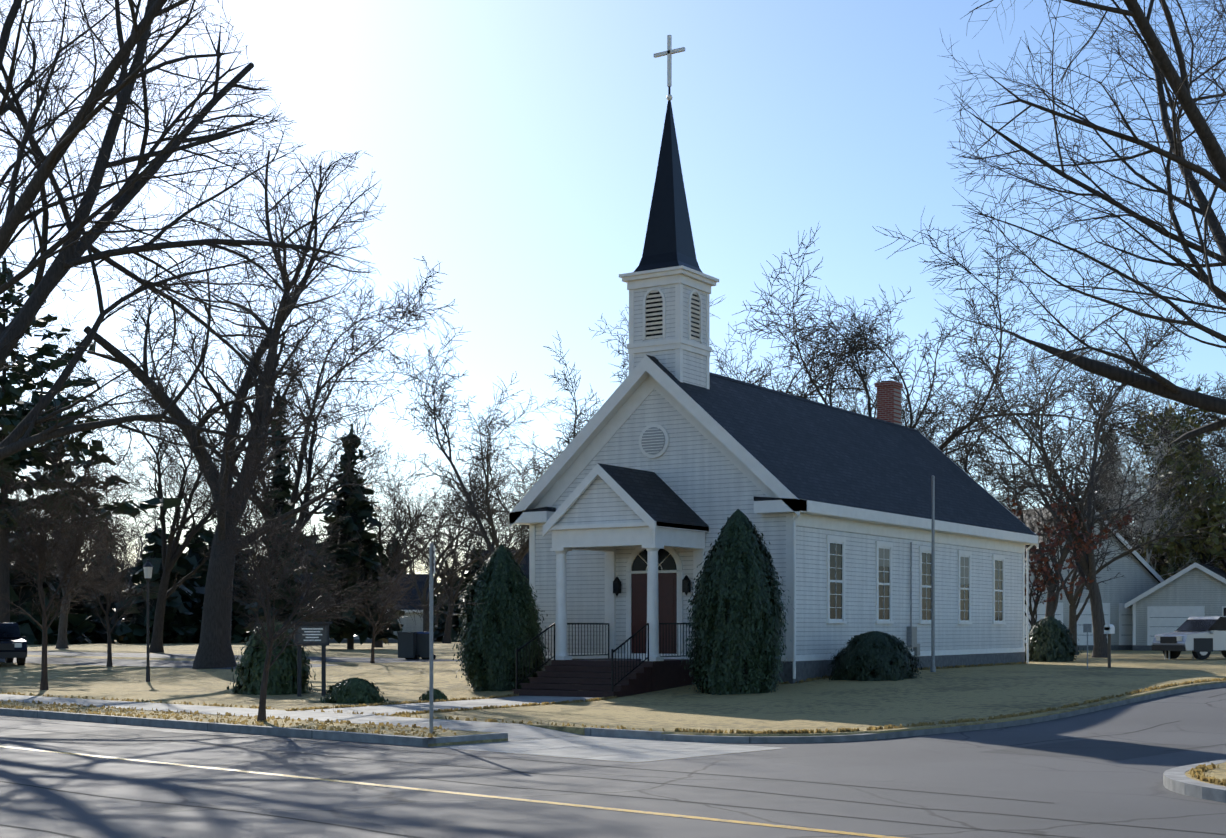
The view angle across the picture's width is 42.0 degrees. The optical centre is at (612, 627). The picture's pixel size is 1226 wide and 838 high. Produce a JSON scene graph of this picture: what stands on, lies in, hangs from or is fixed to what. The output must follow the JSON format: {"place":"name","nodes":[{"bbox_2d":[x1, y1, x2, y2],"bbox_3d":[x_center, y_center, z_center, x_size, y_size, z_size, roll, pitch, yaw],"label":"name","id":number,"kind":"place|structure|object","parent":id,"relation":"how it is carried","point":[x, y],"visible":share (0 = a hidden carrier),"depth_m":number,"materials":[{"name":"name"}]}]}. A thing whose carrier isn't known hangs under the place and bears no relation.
{"place":"outdoors","nodes":[
{"label":"outdoors","id":0,"kind":"place"},
{"bbox_2d":[0,651,460,668],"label":"sidewalk","id":1,"kind":"structure","parent":0,"point":[131,662],"depth_m":63.73,"materials":[{"name":"concrete"}]},
{"bbox_2d":[0,622,26,664],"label":"suv","id":2,"kind":"object","parent":1,"relation":"on","point":[13,644],"visible":0.98,"depth_m":62.22,"materials":[{"name":"black paint"}]},
{"bbox_2d":[397,632,435,659],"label":"wheelie bins","id":3,"kind":"object","parent":1,"relation":"on","point":[413,645],"visible":0.92,"depth_m":61.43,"materials":[{"name":"grey plastic"}]},
{"bbox_2d":[0,694,781,762],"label":"sidewalk","id":4,"kind":"structure","parent":0,"point":[563,744],"depth_m":27.12,"materials":[{"name":"concrete"}]},
{"bbox_2d":[0,687,1225,837],"bbox_3d":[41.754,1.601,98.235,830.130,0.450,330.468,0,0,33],"label":"road","id":5,"kind":"structure","parent":0,"point":[1132,792],"depth_m":18.11,"materials":[{"name":"grey asphalt"}]},
{"bbox_2d":[0,746,902,837],"bbox_3d":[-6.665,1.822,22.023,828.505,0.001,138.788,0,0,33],"label":"road markings","id":6,"kind":"object","parent":5,"relation":"on","point":[722,820],"visible":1,"depth_m":17.01,"materials":[{"name":"yellow paint"}]},
{"bbox_2d":[0,683,1225,802],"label":"kerb","id":7,"kind":"structure","parent":5,"relation":"on","point":[1177,780],"depth_m":26.23,"materials":[{"name":"concrete"}]},
{"bbox_2d":[0,693,1225,837],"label":"road tar repairs","id":8,"kind":"structure","parent":5,"relation":"on","point":[1102,750],"depth_m":24.06,"materials":[{"name":"black asphalt"}]},
{"bbox_2d":[0,640,1225,786],"bbox_3d":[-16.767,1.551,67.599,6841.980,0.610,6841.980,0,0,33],"label":"ground","id":9,"kind":"structure","parent":0,"point":[951,694],"depth_m":37.05,"materials":[{"name":"beige plant"}]},
{"bbox_2d":[9,472,49,563],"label":"tree","id":10,"kind":"object","parent":9,"relation":"on","point":[18,536],"visible":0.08,"depth_m":112.25,"materials":[{"name":"brown plant"}]},
{"bbox_2d":[9,513,95,644],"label":"conifer tree","id":11,"kind":"object","parent":9,"relation":"on","point":[78,627],"visible":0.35,"depth_m":117.30,"materials":[{"name":"green plant"}]},
{"bbox_2d":[39,531,111,643],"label":"conifer tree","id":12,"kind":"object","parent":9,"relation":"on","point":[93,636],"visible":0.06,"depth_m":126.02,"materials":[{"name":"green plant"}]},
{"bbox_2d":[0,415,159,689],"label":"young tree","id":13,"kind":"object","parent":9,"relation":"on","point":[46,558],"visible":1,"depth_m":43.58,"materials":[{"name":"brown plant"}]},
{"bbox_2d":[15,373,153,648],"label":"tree","id":14,"kind":"object","parent":9,"relation":"on","point":[62,643],"visible":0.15,"depth_m":94.06,"materials":[{"name":"brown plant"}]},
{"bbox_2d":[0,257,181,658],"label":"pine tree","id":15,"kind":"object","parent":9,"relation":"on","point":[10,420],"visible":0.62,"depth_m":68.98,"materials":[{"name":"green plant"}]},
{"bbox_2d":[84,526,134,641],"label":"conifer tree","id":16,"kind":"object","parent":9,"relation":"on","point":[105,605],"visible":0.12,"depth_m":137.68,"materials":[{"name":"green plant"}]},
{"bbox_2d":[41,473,184,666],"bbox_3d":[-19.079,-1.919,59.076,5.699,7.143,4.698,0,0,44],"label":"young tree","id":17,"kind":"object","parent":9,"relation":"on","point":[109,645],"visible":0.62,"depth_m":59.01,"materials":[{"name":"brown plant"}]},
{"bbox_2d":[41,459,189,643],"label":"tree","id":18,"kind":"object","parent":9,"relation":"on","point":[114,618],"visible":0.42,"depth_m":126.48,"materials":[{"name":"brown plant"}]},
{"bbox_2d":[82,515,148,569],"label":"bare tree","id":19,"kind":"object","parent":9,"relation":"on","point":[125,541],"visible":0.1,"depth_m":192.42,"materials":[{"name":"brown plant"}]},
{"bbox_2d":[82,509,168,584],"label":"bare tree","id":20,"kind":"object","parent":9,"relation":"on","point":[131,546],"visible":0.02,"depth_m":184.36,"materials":[{"name":"brown plant"}]},
{"bbox_2d":[143,559,152,681],"bbox_3d":[-14.383,-0.166,49.407,0.314,3.895,0.314,0,0,-35],"label":"lamp post","id":21,"kind":"object","parent":9,"relation":"on","point":[147,567],"visible":0.92,"depth_m":49.37,"materials":[{"name":"black metal"}]},
{"bbox_2d":[110,526,200,643],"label":"conifer tree","id":22,"kind":"object","parent":9,"relation":"on","point":[178,628],"visible":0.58,"depth_m":122.79,"materials":[{"name":"green plant"}]},
{"bbox_2d":[116,534,204,642],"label":"conifer tree","id":23,"kind":"object","parent":9,"relation":"on","point":[184,566],"visible":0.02,"depth_m":128.25,"materials":[{"name":"green plant"}]},
{"bbox_2d":[0,0,402,467],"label":"tree","id":24,"kind":"object","parent":9,"relation":"on","point":[75,245],"visible":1,"depth_m":40.24,"materials":[{"name":"brown plant"}]},
{"bbox_2d":[199,528,213,569],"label":"conifer tree","id":25,"kind":"object","parent":9,"relation":"on","point":[206,537],"depth_m":155.28,"materials":[{"name":"green plant"}]},
{"bbox_2d":[36,309,383,652],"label":"tree","id":26,"kind":"object","parent":9,"relation":"on","point":[170,556],"visible":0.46,"depth_m":78.85,"materials":[{"name":"brown plant"}]},
{"bbox_2d":[182,522,246,641],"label":"conifer tree","id":27,"kind":"object","parent":9,"relation":"on","point":[193,552],"visible":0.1,"depth_m":134.41,"materials":[{"name":"green plant"}]},
{"bbox_2d":[172,531,260,642],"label":"conifer tree","id":28,"kind":"object","parent":9,"relation":"on","point":[237,636],"visible":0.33,"depth_m":125.64,"materials":[{"name":"green plant"}]},
{"bbox_2d":[180,525,263,589],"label":"bare tree","id":29,"kind":"object","parent":9,"relation":"on","point":[208,544],"visible":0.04,"depth_m":194.92,"materials":[{"name":"brown plant"}]},
{"bbox_2d":[162,454,306,579],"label":"tree","id":30,"kind":"object","parent":9,"relation":"on","point":[177,487],"visible":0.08,"depth_m":137.03,"materials":[{"name":"brown plant"}]},
{"bbox_2d":[84,149,385,668],"bbox_3d":[-13.459,-8.049,59.078,13.926,19.427,10.458,0,0,24],"label":"bare tree","id":31,"kind":"object","parent":9,"relation":"on","point":[214,649],"visible":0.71,"depth_m":57.45,"materials":[{"name":"brown plant"}]},
{"bbox_2d":[11,210,458,553],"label":"tree","id":32,"kind":"object","parent":9,"relation":"on","point":[308,489],"visible":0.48,"depth_m":91.22,"materials":[{"name":"brown plant"}]},
{"bbox_2d":[227,619,317,694],"bbox_3d":[-8.769,0.804,41.070,2.216,2.036,2.146,0,0,33],"label":"tall bush","id":33,"kind":"object","parent":9,"relation":"on","point":[249,668],"visible":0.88,"depth_m":40.46,"materials":[{"name":"green plant"}]},
{"bbox_2d":[244,388,310,632],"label":"conifer tree","id":34,"kind":"object","parent":9,"relation":"on","point":[279,480],"visible":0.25,"depth_m":77.12,"materials":[{"name":"green plant"}]},
{"bbox_2d":[162,422,415,608],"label":"tree","id":35,"kind":"object","parent":9,"relation":"on","point":[376,459],"visible":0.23,"depth_m":120.06,"materials":[{"name":"brown plant"}]},
{"bbox_2d":[293,532,318,572],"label":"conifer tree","id":36,"kind":"object","parent":9,"relation":"on","point":[303,552],"visible":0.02,"depth_m":148.57,"materials":[{"name":"green plant"}]},
{"bbox_2d":[291,622,331,696],"bbox_3d":[-7.430,0.826,39.362,0.960,1.940,0.320,0,0,-21],"label":"notice board","id":37,"kind":"object","parent":9,"relation":"on","point":[318,633],"visible":0.81,"depth_m":39.28,"materials":[{"name":"grey paint"}]},
{"bbox_2d":[301,533,323,573],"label":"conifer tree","id":38,"kind":"object","parent":9,"relation":"on","point":[312,548],"visible":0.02,"depth_m":148.64,"materials":[{"name":"green plant"}]},
{"bbox_2d":[151,374,480,721],"bbox_3d":[-5.797,-1.344,29.463,4.951,6.418,5.215,0,0,33],"label":"young tree","id":39,"kind":"object","parent":9,"relation":"on","point":[263,583],"visible":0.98,"depth_m":29.13,"materials":[{"name":"brown plant"}]},
{"bbox_2d":[319,677,387,703],"bbox_3d":[-5.824,1.461,36.224,1.651,0.669,1.486,0,0,33],"label":"bush","id":40,"kind":"object","parent":9,"relation":"on","point":[353,690],"visible":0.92,"depth_m":35.80,"materials":[{"name":"green plant"}]},
{"bbox_2d":[304,425,406,648],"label":"spruce tree","id":41,"kind":"object","parent":9,"relation":"on","point":[349,629],"visible":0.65,"depth_m":90.77,"materials":[{"name":"green plant"}]},
{"bbox_2d":[294,574,428,642],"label":"white house","id":42,"kind":"structure","parent":9,"relation":"on","point":[408,623],"depth_m":130.35,"materials":[{"name":"beige"}]},
{"bbox_2d":[319,513,442,662],"bbox_3d":[-7.953,-1.383,55.218,3.156,5.626,4.747,0,0,33],"label":"young tree","id":43,"kind":"object","parent":9,"relation":"on","point":[372,660],"visible":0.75,"depth_m":55.66,"materials":[{"name":"brown plant"}]},
{"bbox_2d":[323,486,447,562],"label":"tree","id":44,"kind":"object","parent":9,"relation":"on","point":[437,495],"visible":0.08,"depth_m":158.94,"materials":[{"name":"brown plant"}]},
{"bbox_2d":[386,533,436,626],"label":"conifer tree","id":45,"kind":"object","parent":9,"relation":"on","point":[434,625],"visible":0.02,"depth_m":153.71,"materials":[{"name":"green plant"}]},
{"bbox_2d":[313,430,520,647],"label":"tree","id":46,"kind":"object","parent":9,"relation":"on","point":[379,643],"visible":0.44,"depth_m":99.24,"materials":[{"name":"brown plant"}]},
{"bbox_2d":[317,444,528,642],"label":"tree","id":47,"kind":"object","parent":9,"relation":"on","point":[447,632],"visible":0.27,"depth_m":124.68,"materials":[{"name":"brown plant"}]},
{"bbox_2d":[429,543,434,733],"bbox_3d":[-2.900,0.221,25.562,0.076,3.150,0.320,0,0,-13],"label":"sign post","id":48,"kind":"object","parent":9,"relation":"on","point":[431,559],"visible":0.9,"depth_m":25.53,"materials":[{"name":"grey metal"}]},
{"bbox_2d":[419,689,446,700],"bbox_3d":[-4.152,1.614,37.122,0.814,0.403,0.723,0,0,33],"label":"bush","id":49,"kind":"object","parent":9,"relation":"on","point":[438,694],"visible":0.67,"depth_m":36.98,"materials":[{"name":"green plant"}]},
{"bbox_2d":[322,421,545,631],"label":"tree","id":50,"kind":"object","parent":9,"relation":"on","point":[438,586],"visible":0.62,"depth_m":80.89,"materials":[{"name":"brown plant"}]},
{"bbox_2d":[390,504,485,626],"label":"bare tree","id":51,"kind":"object","parent":9,"relation":"on","point":[444,597],"visible":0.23,"depth_m":173.93,"materials":[{"name":"brown plant"}]},
{"bbox_2d":[433,593,462,626],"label":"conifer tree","id":52,"kind":"object","parent":9,"relation":"on","point":[439,619],"visible":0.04,"depth_m":212.25,"materials":[{"name":"green plant"}]},
{"bbox_2d":[433,577,463,619],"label":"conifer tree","id":53,"kind":"object","parent":9,"relation":"on","point":[434,602],"depth_m":240.66,"materials":[{"name":"green plant"}]},
{"bbox_2d":[433,546,488,641],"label":"tree","id":54,"kind":"object","parent":9,"relation":"on","point":[438,635],"visible":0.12,"depth_m":138.47,"materials":[{"name":"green plant"}]},
{"bbox_2d":[346,320,602,564],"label":"tree","id":55,"kind":"object","parent":9,"relation":"on","point":[521,553],"visible":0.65,"depth_m":75.01,"materials":[{"name":"brown plant"}]},
{"bbox_2d":[439,496,526,574],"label":"bare tree","id":56,"kind":"object","parent":9,"relation":"on","point":[484,528],"depth_m":177.71,"materials":[{"name":"brown plant"}]},
{"bbox_2d":[395,385,580,545],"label":"tree","id":57,"kind":"object","parent":9,"relation":"on","point":[498,456],"visible":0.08,"depth_m":94.96,"materials":[{"name":"brown plant"}]},
{"bbox_2d":[461,498,528,556],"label":"tree","id":58,"kind":"object","parent":9,"relation":"on","point":[497,537],"depth_m":149.28,"materials":[{"name":"brown plant"}]},
{"bbox_2d":[451,544,550,690],"bbox_3d":[-2.854,-0.239,41.769,2.700,3.888,2.789,0,0,33],"label":"arborvitae shrub","id":59,"kind":"object","parent":9,"relation":"on","point":[500,626],"visible":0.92,"depth_m":41.01,"materials":[{"name":"green plant"}]},
{"bbox_2d":[484,550,528,580],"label":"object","id":60,"kind":"structure","parent":9,"relation":"on","point":[526,567],"depth_m":148.96,"materials":[{"name":"green"}]},
{"bbox_2d":[0,661,1225,785],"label":"grass tufts","id":61,"kind":"object","parent":9,"relation":"on","point":[1196,772],"visible":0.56,"depth_m":30.68,"materials":[{"name":"beige plant"}]},
{"bbox_2d":[510,295,905,485],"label":"tree","id":62,"kind":"object","parent":9,"relation":"on","point":[790,389],"visible":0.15,"depth_m":85.14,"materials":[{"name":"brown plant"}]},
{"bbox_2d":[680,509,793,694],"bbox_3d":[3.062,-0.602,38.202,2.689,4.463,2.638,0,0,33],"label":"arborvitae shrub","id":63,"kind":"object","parent":9,"relation":"on","point":[737,613],"visible":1,"depth_m":37.49,"materials":[{"name":"green plant"}]},
{"bbox_2d":[509,35,1038,696],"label":"church","id":64,"kind":"structure","parent":9,"relation":"on","point":[675,453],"depth_m":42.31,"materials":[{"name":"white paint"}]},
{"bbox_2d":[822,631,921,680],"bbox_3d":[6.674,0.735,40.882,2.638,1.296,2.752,0,0,33],"label":"yew shrub","id":65,"kind":"object","parent":9,"relation":"on","point":[875,656],"visible":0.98,"depth_m":40.11,"materials":[{"name":"green plant"}]},
{"bbox_2d":[930,475,935,671],"bbox_3d":[8.909,-1.444,44.458,0.152,5.580,0.160,0,0,33],"label":"service pole","id":66,"kind":"object","parent":9,"relation":"on","point":[932,668],"visible":0.92,"depth_m":44.42,"materials":[{"name":"grey metal"}]},
{"bbox_2d":[790,332,1087,501],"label":"tree","id":67,"kind":"object","parent":9,"relation":"on","point":[965,468],"visible":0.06,"depth_m":92.53,"materials":[{"name":"brown plant"}]},
{"bbox_2d":[717,198,1188,483],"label":"tree","id":68,"kind":"object","parent":9,"relation":"on","point":[955,432],"visible":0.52,"depth_m":77.06,"materials":[{"name":"brown plant"}]},
{"bbox_2d":[935,435,998,483],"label":"tree","id":69,"kind":"object","parent":9,"relation":"on","point":[969,462],"depth_m":130.44,"materials":[{"name":"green plant"}]},
{"bbox_2d":[989,448,1044,508],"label":"tree","id":70,"kind":"object","parent":9,"relation":"on","point":[1012,490],"visible":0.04,"depth_m":148.05,"materials":[{"name":"brown plant"}]},
{"bbox_2d":[991,461,1043,508],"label":"bare tree","id":71,"kind":"object","parent":9,"relation":"on","point":[1020,485],"depth_m":174.09,"materials":[{"name":"brown plant"}]},
{"bbox_2d":[1025,616,1083,661],"bbox_3d":[16.021,0.479,58.691,2.376,1.788,2.178,0,0,-19],"label":"yew shrub","id":72,"kind":"object","parent":9,"relation":"on","point":[1050,639],"visible":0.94,"depth_m":58.02,"materials":[{"name":"green plant"}]},
{"bbox_2d":[936,312,1176,617],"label":"tree","id":73,"kind":"object","parent":9,"relation":"on","point":[1050,610],"visible":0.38,"depth_m":76.47,"materials":[{"name":"brown plant"}]},
{"bbox_2d":[908,267,1225,657],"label":"tree","id":74,"kind":"object","parent":9,"relation":"on","point":[1088,566],"visible":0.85,"depth_m":65.17,"materials":[{"name":"brown plant"}]},
{"bbox_2d":[1004,484,1131,625],"bbox_3d":[17.382,-2.167,66.967,4.200,7.203,9.454,0,0,-25],"label":"tree","id":75,"kind":"object","parent":9,"relation":"on","point":[1038,583],"visible":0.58,"depth_m":64.85,"materials":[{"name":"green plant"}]},
{"bbox_2d":[929,0,1225,448],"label":"tree","id":76,"kind":"object","parent":9,"relation":"on","point":[1163,68],"visible":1,"depth_m":22.48,"materials":[{"name":"brown plant"}]},
{"bbox_2d":[1083,624,1091,669],"bbox_3d":[13.976,0.621,47.049,0.240,1.450,0.040,0,0,33],"label":"sign post","id":77,"kind":"object","parent":9,"relation":"on","point":[1087,628],"visible":0.79,"depth_m":47.03,"materials":[{"name":"grey metal"}]},
{"bbox_2d":[1012,503,1163,650],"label":"grey house","id":78,"kind":"structure","parent":9,"relation":"on","point":[1140,574],"depth_m":86.93,"materials":[{"name":"beige"}]},
{"bbox_2d":[952,390,1225,654],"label":"tree","id":79,"kind":"object","parent":9,"relation":"on","point":[1073,606],"visible":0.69,"depth_m":70.17,"materials":[{"name":"brown plant"}]},
{"bbox_2d":[975,337,1225,566],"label":"tree","id":80,"kind":"object","parent":9,"relation":"on","point":[1203,421],"visible":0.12,"depth_m":95.89,"materials":[{"name":"brown plant"}]},
{"bbox_2d":[1104,624,1114,667],"bbox_3d":[15.250,0.624,49.078,0.200,1.445,0.480,0,0,33],"label":"mailbox","id":81,"kind":"object","parent":9,"relation":"on","point":[1109,629],"visible":0.9,"depth_m":49.03,"materials":[{"name":"white metal"}]},
{"bbox_2d":[1094,430,1132,541],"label":"spruce tree","id":82,"kind":"object","parent":9,"relation":"on","point":[1113,479],"visible":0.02,"depth_m":125.17,"materials":[{"name":"green plant"}]},
{"bbox_2d":[1060,387,1225,578],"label":"birch tree","id":83,"kind":"object","parent":9,"relation":"on","point":[1148,524],"visible":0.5,"depth_m":88.53,"materials":[{"name":"brown plant"}]},
{"bbox_2d":[1132,407,1196,580],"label":"spruce tree","id":84,"kind":"object","parent":9,"relation":"on","point":[1162,558],"visible":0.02,"depth_m":104.82,"materials":[{"name":"green plant"}]},
{"bbox_2d":[1124,562,1225,650],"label":"garage","id":85,"kind":"structure","parent":9,"relation":"on","point":[1176,601],"depth_m":84.90,"materials":[{"name":"beige"}]},
{"bbox_2d":[1126,387,1225,579],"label":"evergreen tree","id":86,"kind":"object","parent":9,"relation":"on","point":[1216,504],"visible":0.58,"depth_m":89.52,"materials":[{"name":"green plant"}]},
{"bbox_2d":[1129,396,1225,560],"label":"tree","id":87,"kind":"object","parent":9,"relation":"on","point":[1188,440],"depth_m":117.42,"materials":[{"name":"brown plant"}]},
{"bbox_2d":[1165,651,1197,659],"bbox_3d":[22.147,0.811,62.238,1.200,0.870,0.480,0,0,-1],"label":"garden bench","id":88,"kind":"object","parent":9,"relation":"on","point":[1169,655],"visible":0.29,"depth_m":62.04,"materials":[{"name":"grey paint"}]},
{"bbox_2d":[1150,386,1225,570],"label":"tree","id":89,"kind":"object","parent":9,"relation":"on","point":[1223,443],"visible":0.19,"depth_m":91.44,"materials":[{"name":"brown plant"}]},
{"bbox_2d":[1152,616,1225,659],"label":"silver car","id":90,"kind":"object","parent":9,"relation":"on","point":[1202,637],"visible":0.98,"depth_m":61.72,"materials":[{"name":"grey paint"}]},
{"bbox_2d":[0,0,1225,593],"label":"sky","id":91,"kind":"structure","parent":0,"point":[514,146],"materials":[{"name":"blue"}]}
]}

